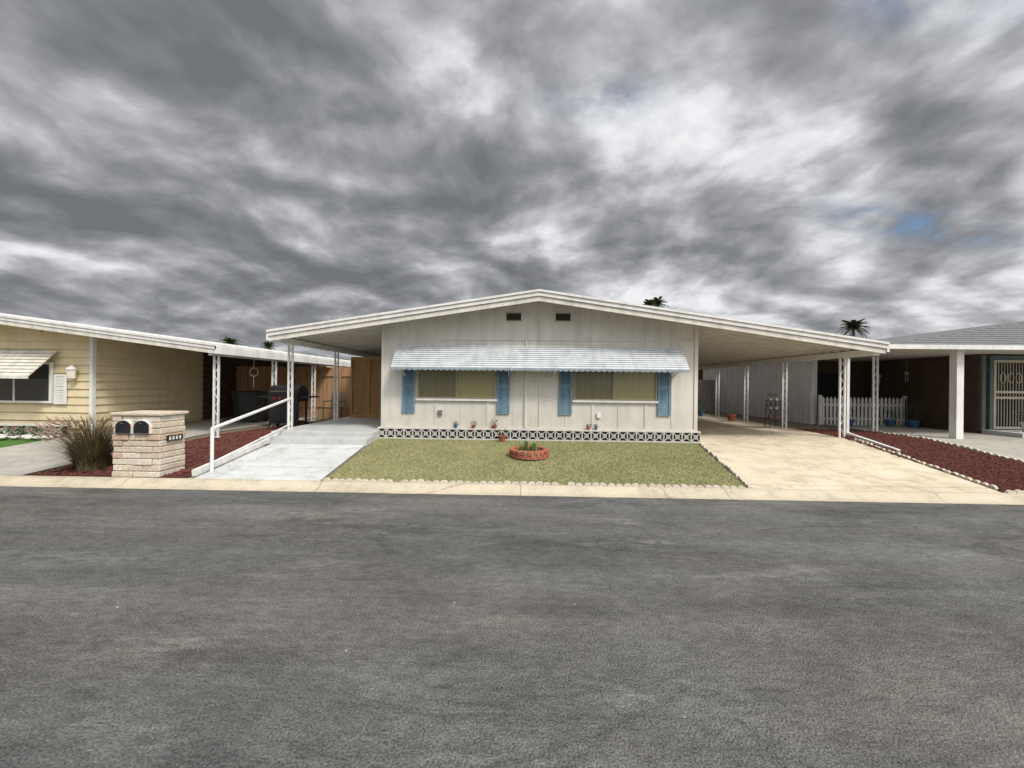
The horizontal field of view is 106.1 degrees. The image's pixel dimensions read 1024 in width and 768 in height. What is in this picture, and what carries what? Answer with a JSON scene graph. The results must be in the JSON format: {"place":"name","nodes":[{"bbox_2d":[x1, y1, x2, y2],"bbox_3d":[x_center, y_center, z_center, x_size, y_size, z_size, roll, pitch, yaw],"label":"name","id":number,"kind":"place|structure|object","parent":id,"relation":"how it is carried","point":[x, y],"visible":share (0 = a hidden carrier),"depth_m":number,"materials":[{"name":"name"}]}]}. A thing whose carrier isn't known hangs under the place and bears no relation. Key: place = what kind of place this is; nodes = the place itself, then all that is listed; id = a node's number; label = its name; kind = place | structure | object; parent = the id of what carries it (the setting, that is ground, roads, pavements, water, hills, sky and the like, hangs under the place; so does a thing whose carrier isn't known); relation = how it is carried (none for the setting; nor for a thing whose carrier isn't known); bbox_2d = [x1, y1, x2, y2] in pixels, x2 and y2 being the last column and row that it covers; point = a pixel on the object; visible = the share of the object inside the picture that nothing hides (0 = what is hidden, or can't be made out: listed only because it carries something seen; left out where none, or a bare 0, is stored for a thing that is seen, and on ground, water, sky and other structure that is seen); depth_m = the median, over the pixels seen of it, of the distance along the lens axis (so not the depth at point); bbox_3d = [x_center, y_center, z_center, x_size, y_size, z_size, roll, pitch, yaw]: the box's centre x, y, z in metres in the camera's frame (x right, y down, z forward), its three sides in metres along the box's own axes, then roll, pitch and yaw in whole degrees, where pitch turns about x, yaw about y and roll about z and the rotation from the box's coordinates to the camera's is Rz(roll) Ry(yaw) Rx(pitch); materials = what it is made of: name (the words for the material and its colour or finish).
{"place":"outdoors","nodes":[
{"label":"outdoors","id":0,"kind":"place"},
{"bbox_2d":[0,438,47,447],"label":"neighbour lawn","id":1,"kind":"structure","parent":0,"point":[6,442],"depth_m":8.29,"materials":[{"name":"green plant"}]},
{"bbox_2d":[0,433,53,438],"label":"white rocks","id":2,"kind":"object","parent":1,"relation":"on","point":[27,436],"visible":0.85,"depth_m":8.40,"materials":[{"name":"white stone"}]},
{"bbox_2d":[0,416,317,474],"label":"neighbour driveway","id":3,"kind":"structure","parent":0,"point":[15,460],"depth_m":7.45,"materials":[{"name":"concrete"}]},
{"bbox_2d":[230,391,261,417],"bbox_3d":[-8.985,0.701,13.050,0.620,0.939,0.684,1,0,1],"label":"wheeled trash bin","id":4,"kind":"object","parent":3,"relation":"on","point":[235,404],"visible":0.12,"depth_m":12.76,"materials":[{"name":"black plastic"}]},
{"bbox_2d":[236,391,268,420],"bbox_3d":[-8.061,0.711,12.027,0.620,0.939,0.684,1,0,1],"label":"wheeled trash bin","id":5,"kind":"object","parent":3,"relation":"on","point":[249,401],"visible":0.76,"depth_m":11.75,"materials":[{"name":"black plastic"}]},
{"bbox_2d":[236,366,350,417],"bbox_3d":[-7.593,0.291,13.758,4.640,1.850,0.129,1,0,1],"label":"brown fence","id":6,"kind":"object","parent":3,"relation":"on","point":[324,382],"visible":0.33,"depth_m":13.78,"materials":[{"name":"brown wood"}]},
{"bbox_2d":[19,411,1003,492],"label":"ground","id":7,"kind":"structure","parent":0,"point":[791,425],"depth_m":11.38,"materials":[{"name":"grey concrete"}]},
{"bbox_2d":[0,425,51,435],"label":"flower bed","id":8,"kind":"object","parent":7,"relation":"on","point":[21,432],"visible":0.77,"depth_m":8.56,"materials":[{"name":"green plant"}]},
{"bbox_2d":[0,423,67,436],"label":"decorative block wall","id":9,"kind":"structure","parent":7,"relation":"on","point":[30,426],"depth_m":8.78,"materials":[{"name":"white concrete"}]},
{"bbox_2d":[0,324,330,432],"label":"walls","id":10,"kind":"structure","parent":7,"relation":"on","point":[186,420],"depth_m":9.59,"materials":[{"name":"beige"}]},
{"bbox_2d":[0,350,57,378],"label":"window awning","id":11,"kind":"object","parent":10,"relation":"attached to","point":[19,364],"depth_m":8.96,"materials":[{"name":"white metal"}]},
{"bbox_2d":[89,337,96,431],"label":"corner trim","id":12,"kind":"structure","parent":10,"relation":"attached to","point":[92,376],"depth_m":9.24,"materials":[{"name":"white paint"}]},
{"bbox_2d":[0,325,325,427],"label":"lap siding","id":13,"kind":"object","parent":10,"relation":"attached to","point":[131,376],"visible":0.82,"depth_m":10.02,"materials":[{"name":"beige wood"}]},
{"bbox_2d":[0,362,53,402],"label":"window","id":14,"kind":"structure","parent":13,"relation":"attached to","point":[36,386],"depth_m":9.23,"materials":[{"name":"white paint"}]},
{"bbox_2d":[53,374,66,403],"bbox_3d":[-10.825,0.121,9.229,0.300,0.720,0.022,1,0,1],"label":"shutter","id":15,"kind":"object","parent":13,"relation":"attached to","point":[60,388],"visible":0.99,"depth_m":9.22,"materials":[{"name":"white paint"}]},
{"bbox_2d":[66,365,77,378],"bbox_3d":[-10.452,-0.280,9.145,0.190,0.330,0.224,1,0,31],"label":"wall lantern","id":16,"kind":"object","parent":13,"relation":"attached to","point":[71,370],"depth_m":9.10,"materials":[{"name":"white paint"}]},
{"bbox_2d":[0,313,350,366],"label":"roof panels","id":17,"kind":"object","parent":10,"relation":"on","point":[122,335],"visible":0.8,"depth_m":8.63,"materials":[{"name":"white metal"}]},
{"bbox_2d":[249,368,257,387],"bbox_3d":[-7.239,-0.305,10.778,0.217,0.850,0.222,1,0,-39],"label":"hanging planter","id":18,"kind":"object","parent":17,"relation":"hanging from","point":[251,374],"visible":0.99,"depth_m":10.78,"materials":[{"name":"paint"}]},
{"bbox_2d":[24,422,316,477],"bbox_3d":[-6.266,1.326,9.069,2.550,0.254,6.180,1,0,1],"label":"mulch bed","id":19,"kind":"object","parent":7,"relation":"on","point":[176,476],"visible":0.26,"depth_m":7.01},
{"bbox_2d":[25,412,116,471],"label":"purple fountain grass","id":20,"kind":"object","parent":19,"relation":"on","point":[90,449],"depth_m":6.24,"materials":[{"name":"plant"}]},
{"bbox_2d":[112,414,184,477],"bbox_3d":[-5.848,0.976,6.220,0.763,0.960,0.484,1,0,1],"label":"stonework","id":21,"kind":"object","parent":19,"relation":"on","point":[155,454],"visible":0.88,"depth_m":6.00,"materials":[{"name":"stone"}]},
{"bbox_2d":[115,419,152,433],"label":"mailboxes","id":22,"kind":"object","parent":21,"relation":"on","point":[139,427],"visible":1,"depth_m":5.95,"materials":[{"name":"black metal"}]},
{"bbox_2d":[109,410,188,415],"bbox_3d":[-5.842,0.470,6.228,0.820,0.049,0.520,1,0,1],"label":"cap","id":23,"kind":"object","parent":21,"relation":"on","point":[147,413],"visible":1,"depth_m":6.02,"materials":[{"name":"stone"}]},
{"bbox_2d":[166,434,182,441],"bbox_3d":[-5.449,0.865,6.228,0.019,0.090,0.280,1,0,1],"label":"number plaque","id":24,"kind":"object","parent":21,"relation":"attached to","point":[174,437],"visible":1,"depth_m":6.21,"materials":[{"name":"black metal"}]},
{"bbox_2d":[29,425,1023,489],"bbox_3d":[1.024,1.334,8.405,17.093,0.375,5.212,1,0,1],"label":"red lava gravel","id":25,"kind":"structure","parent":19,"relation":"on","point":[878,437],"depth_m":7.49,"materials":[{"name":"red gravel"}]},
{"bbox_2d":[221,337,240,344],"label":"palm tree","id":26,"kind":"object","parent":7,"relation":"on","point":[230,341],"visible":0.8,"depth_m":68.97,"materials":[{"name":"green plant"}]},
{"bbox_2d":[192,435,276,475],"bbox_3d":[-5.156,1.293,7.406,0.070,0.320,2.681,1,0,-6],"label":"ramp edge","id":27,"kind":"object","parent":7,"relation":"on","point":[204,468],"visible":0.79,"depth_m":6.97,"materials":[{"name":"white paint"}]},
{"bbox_2d":[260,342,277,350],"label":"palm tree","id":28,"kind":"object","parent":7,"relation":"on","point":[267,345],"visible":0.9,"depth_m":70.83,"materials":[{"name":"green plant"}]},
{"bbox_2d":[208,353,343,437],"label":"carport posts","id":29,"kind":"object","parent":7,"relation":"on","point":[218,385],"visible":0.44,"depth_m":9.28,"materials":[{"name":"white metal"}]},
{"bbox_2d":[195,444,364,480],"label":"walkway","id":30,"kind":"structure","parent":7,"relation":"on","point":[294,462],"depth_m":6.82,"materials":[{"name":"grey concrete"}]},
{"bbox_2d":[210,398,290,472],"bbox_3d":[-5.035,0.883,7.617,0.055,1.132,2.754,1,0,-6],"label":"handrail","id":31,"kind":"object","parent":30,"relation":"on","point":[212,460],"visible":0.89,"depth_m":7.00,"materials":[{"name":"white metal"}]},
{"bbox_2d":[260,416,380,445],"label":"porch floor","id":32,"kind":"structure","parent":7,"relation":"on","point":[351,431],"depth_m":8.64,"materials":[{"name":"concrete"}]},
{"bbox_2d":[257,385,318,425],"bbox_3d":[-6.241,0.615,10.727,1.500,1.172,0.604,1,0,1],"label":"barbecue grill","id":33,"kind":"object","parent":32,"relation":"on","point":[278,412],"visible":0.77,"depth_m":10.53,"materials":[{"name":"black metal"}]},
{"bbox_2d":[350,357,381,417],"bbox_3d":[-4.045,0.113,12.132,2.070,1.914,0.085,1,0,1],"label":"wood screen","id":34,"kind":"object","parent":32,"relation":"on","point":[365,397],"visible":0.48,"depth_m":12.14,"materials":[{"name":"brown wood"}]},
{"bbox_2d":[322,391,345,420],"bbox_3d":[-5.891,0.730,12.798,0.540,0.953,0.575,1,0,1],"label":"patio chair","id":35,"kind":"object","parent":7,"relation":"on","point":[331,407],"visible":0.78,"depth_m":13.01,"materials":[{"name":"metal"}]},
{"bbox_2d":[0,475,1023,504],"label":"curb","id":36,"kind":"structure","parent":7,"relation":"on","point":[555,490],"depth_m":5.66,"materials":[{"name":"concrete"}]},
{"bbox_2d":[385,302,694,428],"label":"walls","id":37,"kind":"structure","parent":7,"relation":"on","point":[579,326],"depth_m":8.99,"materials":[{"name":"white wood"}]},
{"bbox_2d":[402,369,414,412],"bbox_3d":[-2.426,0.023,9.034,0.300,1.300,0.022,1,0,1],"label":"shutter","id":38,"kind":"object","parent":37,"relation":"attached to","point":[408,392],"visible":0.74,"depth_m":9.03,"materials":[{"name":"blue paint"}]},
{"bbox_2d":[416,369,496,400],"bbox_3d":[-1.294,-0.137,9.004,1.900,1.055,0.058,1,0,1],"label":"window","id":39,"kind":"structure","parent":37,"relation":"attached to","point":[454,385],"depth_m":9.01,"materials":[{"name":"beige glass"}]},
{"bbox_2d":[497,370,509,413],"bbox_3d":[-0.202,0.048,8.979,0.300,1.300,0.022,1,0,1],"label":"shutter","id":40,"kind":"object","parent":37,"relation":"attached to","point":[503,392],"visible":0.77,"depth_m":8.98,"materials":[{"name":"blue paint"}]},
{"bbox_2d":[438,340,600,426],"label":"wall fittings","id":41,"kind":"object","parent":37,"relation":"attached to","point":[440,413],"depth_m":8.92,"materials":[{"name":"silver metal"}]},
{"bbox_2d":[506,313,570,321],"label":"gable vents","id":42,"kind":"object","parent":37,"relation":"attached to","point":[559,317],"visible":1,"depth_m":8.97,"materials":[{"name":"brown metal"}]},
{"bbox_2d":[377,426,700,443],"bbox_3d":[0.580,1.189,8.913,7.420,0.295,0.130,1,0,1],"label":"breeze block skirt","id":43,"kind":"object","parent":37,"relation":"attached to","point":[590,435],"visible":0.98,"depth_m":8.87,"materials":[{"name":"white concrete"}]},
{"bbox_2d":[491,419,497,428],"bbox_3d":[-0.404,0.903,8.934,0.198,0.255,0.209,1,0,1],"label":"potted plant","id":44,"kind":"object","parent":43,"relation":"on","point":[494,426],"visible":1,"depth_m":8.88,"materials":[{"name":"green plant"}]},
{"bbox_2d":[390,344,689,378],"bbox_3d":[0.599,-0.524,8.744,6.610,0.739,0.457,1,0,1],"label":"awning","id":45,"kind":"object","parent":37,"relation":"attached to","point":[550,358],"depth_m":8.71,"materials":[{"name":"metal"}]},
{"bbox_2d":[381,302,698,430],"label":"battens","id":46,"kind":"object","parent":37,"relation":"attached to","point":[695,340],"visible":0.78,"depth_m":8.97,"materials":[{"name":"white wood"}]},
{"bbox_2d":[559,370,571,414],"bbox_3d":[1.243,0.064,8.943,0.300,1.300,0.022,1,0,1],"label":"shutter","id":47,"kind":"object","parent":37,"relation":"attached to","point":[565,393],"visible":0.7,"depth_m":8.94,"materials":[{"name":"blue paint"}]},
{"bbox_2d":[266,289,889,344],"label":"roof panels","id":48,"kind":"object","parent":37,"relation":"on","point":[591,298],"visible":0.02,"depth_m":8.30,"materials":[{"name":"white metal"}]},
{"bbox_2d":[290,301,856,365],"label":"ceiling ribs","id":49,"kind":"object","parent":48,"relation":"on","point":[711,354],"visible":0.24,"depth_m":10.36,"materials":[{"name":"white metal"}]},
{"bbox_2d":[266,292,889,359],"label":"fascia","id":50,"kind":"structure","parent":48,"relation":"attached to","point":[273,336],"depth_m":8.34,"materials":[{"name":"white paint"}]},
{"bbox_2d":[572,370,657,402],"bbox_3d":[2.389,-0.096,8.912,1.970,1.055,0.058,1,0,1],"label":"window","id":51,"kind":"structure","parent":37,"relation":"attached to","point":[618,387],"depth_m":8.92,"materials":[{"name":"beige glass"}]},
{"bbox_2d":[657,371,670,415],"bbox_3d":[3.512,0.089,8.886,0.300,1.300,0.022,1,0,1],"label":"shutter","id":52,"kind":"object","parent":37,"relation":"attached to","point":[664,395],"visible":0.74,"depth_m":8.88,"materials":[{"name":"blue paint"}]},
{"bbox_2d":[642,299,656,305],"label":"palm tree","id":53,"kind":"object","parent":7,"relation":"on","point":[649,302],"visible":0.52,"depth_m":59.18,"materials":[{"name":"green plant"}]},
{"bbox_2d":[649,296,669,307],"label":"palm tree","id":54,"kind":"object","parent":7,"relation":"on","point":[659,301],"visible":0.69,"depth_m":61.05,"materials":[{"name":"green plant"}]},
{"bbox_2d":[322,429,1023,493],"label":"scalloped edging","id":55,"kind":"object","parent":7,"relation":"on","point":[742,480],"visible":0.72,"depth_m":5.83,"materials":[{"name":"concrete"}]},
{"bbox_2d":[703,360,816,423],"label":"white panel shed","id":56,"kind":"structure","parent":7,"relation":"on","point":[765,380],"depth_m":14.44,"materials":[{"name":"white metal"}]},
{"bbox_2d":[836,318,868,338],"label":"palm tree","id":57,"kind":"object","parent":7,"relation":"on","point":[852,326],"visible":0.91,"depth_m":58.38,"materials":[{"name":"green plant"}]},
{"bbox_2d":[698,354,1023,432],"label":"walls","id":58,"kind":"structure","parent":7,"relation":"on","point":[926,386],"depth_m":11.65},
{"bbox_2d":[817,373,842,399],"bbox_3d":[10.942,0.095,13.599,1.500,0.950,0.055,1,0,1],"label":"window","id":59,"kind":"structure","parent":58,"relation":"attached to","point":[827,384],"depth_m":13.58,"materials":[{"name":"black glass"}]},
{"bbox_2d":[817,344,1023,361],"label":"fascia and soffit","id":60,"kind":"structure","parent":58,"relation":"on","point":[903,351],"depth_m":9.47,"materials":[{"name":"white paint"}]},
{"bbox_2d":[879,358,908,384],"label":"wind chimes","id":61,"kind":"object","parent":60,"relation":"hanging from","point":[906,372],"visible":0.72,"depth_m":11.30,"materials":[{"name":"metal"}]},
{"bbox_2d":[875,321,1023,344],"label":"roof","id":62,"kind":"structure","parent":60,"relation":"on","point":[1011,333],"depth_m":9.32,"materials":[{"name":"grey"}]},
{"bbox_2d":[979,355,1023,430],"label":"door frame","id":63,"kind":"object","parent":58,"relation":"attached to","point":[990,400],"visible":0.86,"depth_m":10.13,"materials":[{"name":"metal"}]},
{"bbox_2d":[993,360,1023,428],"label":"security door","id":64,"kind":"structure","parent":63,"relation":"attached to","point":[1008,389],"depth_m":10.13,"materials":[{"name":"beige metal"}]},
{"bbox_2d":[797,429,1023,492],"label":"mulch bed","id":65,"kind":"object","parent":7,"relation":"on","point":[998,470],"visible":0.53,"depth_m":7.18,"materials":[{"name":"red gravel"}]},
{"bbox_2d":[846,358,900,451],"bbox_3d":[7.901,0.384,8.477,0.070,1.995,1.351,1,0,4],"label":"downspout","id":66,"kind":"object","parent":65,"relation":"on","point":[848,408],"visible":0.96,"depth_m":9.10,"materials":[{"name":"white paint"}]},
{"bbox_2d":[982,430,1023,437],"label":"porch slab","id":67,"kind":"structure","parent":7,"relation":"on","point":[1015,433],"depth_m":9.71,"materials":[{"name":"concrete"}]},
{"bbox_2d":[1015,408,1023,431],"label":"potted plant","id":68,"kind":"object","parent":67,"relation":"on","point":[1022,425],"visible":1,"depth_m":9.63,"materials":[{"name":"green plant"}]},
{"bbox_2d":[0,486,1023,767],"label":"road","id":69,"kind":"structure","parent":0,"point":[184,628],"depth_m":2.49,"materials":[{"name":"grey asphalt"}]},
{"bbox_2d":[0,0,1023,360],"label":"sky","id":70,"kind":"structure","parent":0,"point":[205,170],"materials":[{"name":"grey"}]},
{"bbox_2d":[327,438,747,487],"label":"lawn","id":71,"kind":"structure","parent":0,"point":[537,467],"depth_m":6.87,"materials":[{"name":"green plant"}]},
{"bbox_2d":[497,428,506,441],"bbox_3d":[-0.218,1.145,8.695,0.259,0.308,0.273,1,0,39],"label":"potted plant","id":72,"kind":"object","parent":71,"relation":"on","point":[502,438],"visible":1,"depth_m":8.64,"materials":[{"name":"green plant"}]},
{"bbox_2d":[509,438,548,459],"bbox_3d":[0.331,1.222,7.444,0.766,0.353,0.766,1,0,1],"label":"brick planter","id":73,"kind":"object","parent":71,"relation":"on","point":[525,451],"visible":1,"depth_m":7.22,"materials":[{"name":"brick"}]},
{"bbox_2d":[296,326,855,360],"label":"roof deck","id":74,"kind":"structure","parent":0,"point":[698,333],"depth_m":9.72,"materials":[{"name":"white metal"}]},
{"bbox_2d":[275,338,879,369],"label":"carport beams","id":75,"kind":"structure","parent":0,"point":[849,354],"depth_m":10.46,"materials":[{"name":"white metal"}]},
{"bbox_2d":[697,414,838,439],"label":"carport floor","id":76,"kind":"structure","parent":0,"point":[710,427],"depth_m":10.47,"materials":[{"name":"beige concrete"}]},
{"bbox_2d":[286,344,845,437],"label":"carport posts","id":77,"kind":"object","parent":76,"relation":"on","point":[716,392],"visible":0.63,"depth_m":11.09,"materials":[{"name":"white metal"}]},
{"bbox_2d":[698,401,705,415],"bbox_3d":[7.280,0.922,14.830,0.397,0.635,0.394,1,0,1],"label":"potted plant","id":78,"kind":"object","parent":76,"relation":"on","point":[700,413],"visible":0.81,"depth_m":14.75,"materials":[{"name":"green plant"}]},
{"bbox_2d":[698,380,714,410],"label":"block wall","id":79,"kind":"structure","parent":76,"relation":"on","point":[706,391],"depth_m":18.37,"materials":[{"name":"grey concrete"}]},
{"bbox_2d":[725,404,737,420],"bbox_3d":[7.422,0.958,13.010,0.419,0.568,0.399,1,0,-38],"label":"potted plant","id":80,"kind":"object","parent":76,"relation":"on","point":[730,417],"visible":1,"depth_m":12.93,"materials":[{"name":"green plant"}]},
{"bbox_2d":[764,393,781,427],"bbox_3d":[7.467,0.747,11.017,0.364,0.990,0.260,1,0,1],"label":"plant stand","id":81,"kind":"object","parent":76,"relation":"on","point":[770,409],"visible":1,"depth_m":10.99,"materials":[{"name":"black metal"}]},
{"bbox_2d":[699,438,1001,492],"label":"driveway","id":82,"kind":"structure","parent":0,"point":[825,463],"depth_m":6.82,"materials":[{"name":"beige concrete"}]},
{"bbox_2d":[817,420,1023,459],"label":"neighbour driveway","id":83,"kind":"structure","parent":0,"point":[1009,447],"depth_m":9.11,"materials":[{"name":"concrete"}]},
{"bbox_2d":[841,410,856,426],"bbox_3d":[10.198,0.958,11.628,0.419,0.668,0.456,1,0,1],"label":"potted plant","id":84,"kind":"object","parent":83,"relation":"on","point":[851,422],"visible":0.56,"depth_m":11.55,"materials":[{"name":"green plant"}]},
{"bbox_2d":[818,395,906,425],"bbox_3d":[11.064,0.837,12.168,2.690,0.950,0.080,1,0,1],"label":"white picket fence","id":85,"kind":"object","parent":83,"relation":"on","point":[822,405],"visible":0.75,"depth_m":12.13,"materials":[{"name":"paint"}]},
{"bbox_2d":[882,409,897,426],"bbox_3d":[11.502,1.030,11.706,0.390,0.553,0.379,1,0,23],"label":"potted plant","id":86,"kind":"object","parent":83,"relation":"on","point":[889,423],"visible":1,"depth_m":11.65,"materials":[{"name":"green plant"}]},
{"bbox_2d":[904,402,923,427],"bbox_3d":[11.955,0.915,11.503,0.498,0.793,0.530,1,0,1],"label":"potted plant","id":87,"kind":"object","parent":83,"relation":"on","point":[913,423],"visible":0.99,"depth_m":11.44,"materials":[{"name":"green plant"}]},
{"bbox_2d":[872,349,965,438],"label":"porch posts","id":88,"kind":"object","parent":83,"relation":"on","point":[956,391],"visible":0.84,"depth_m":9.05,"materials":[{"name":"white paint"}]}
]}

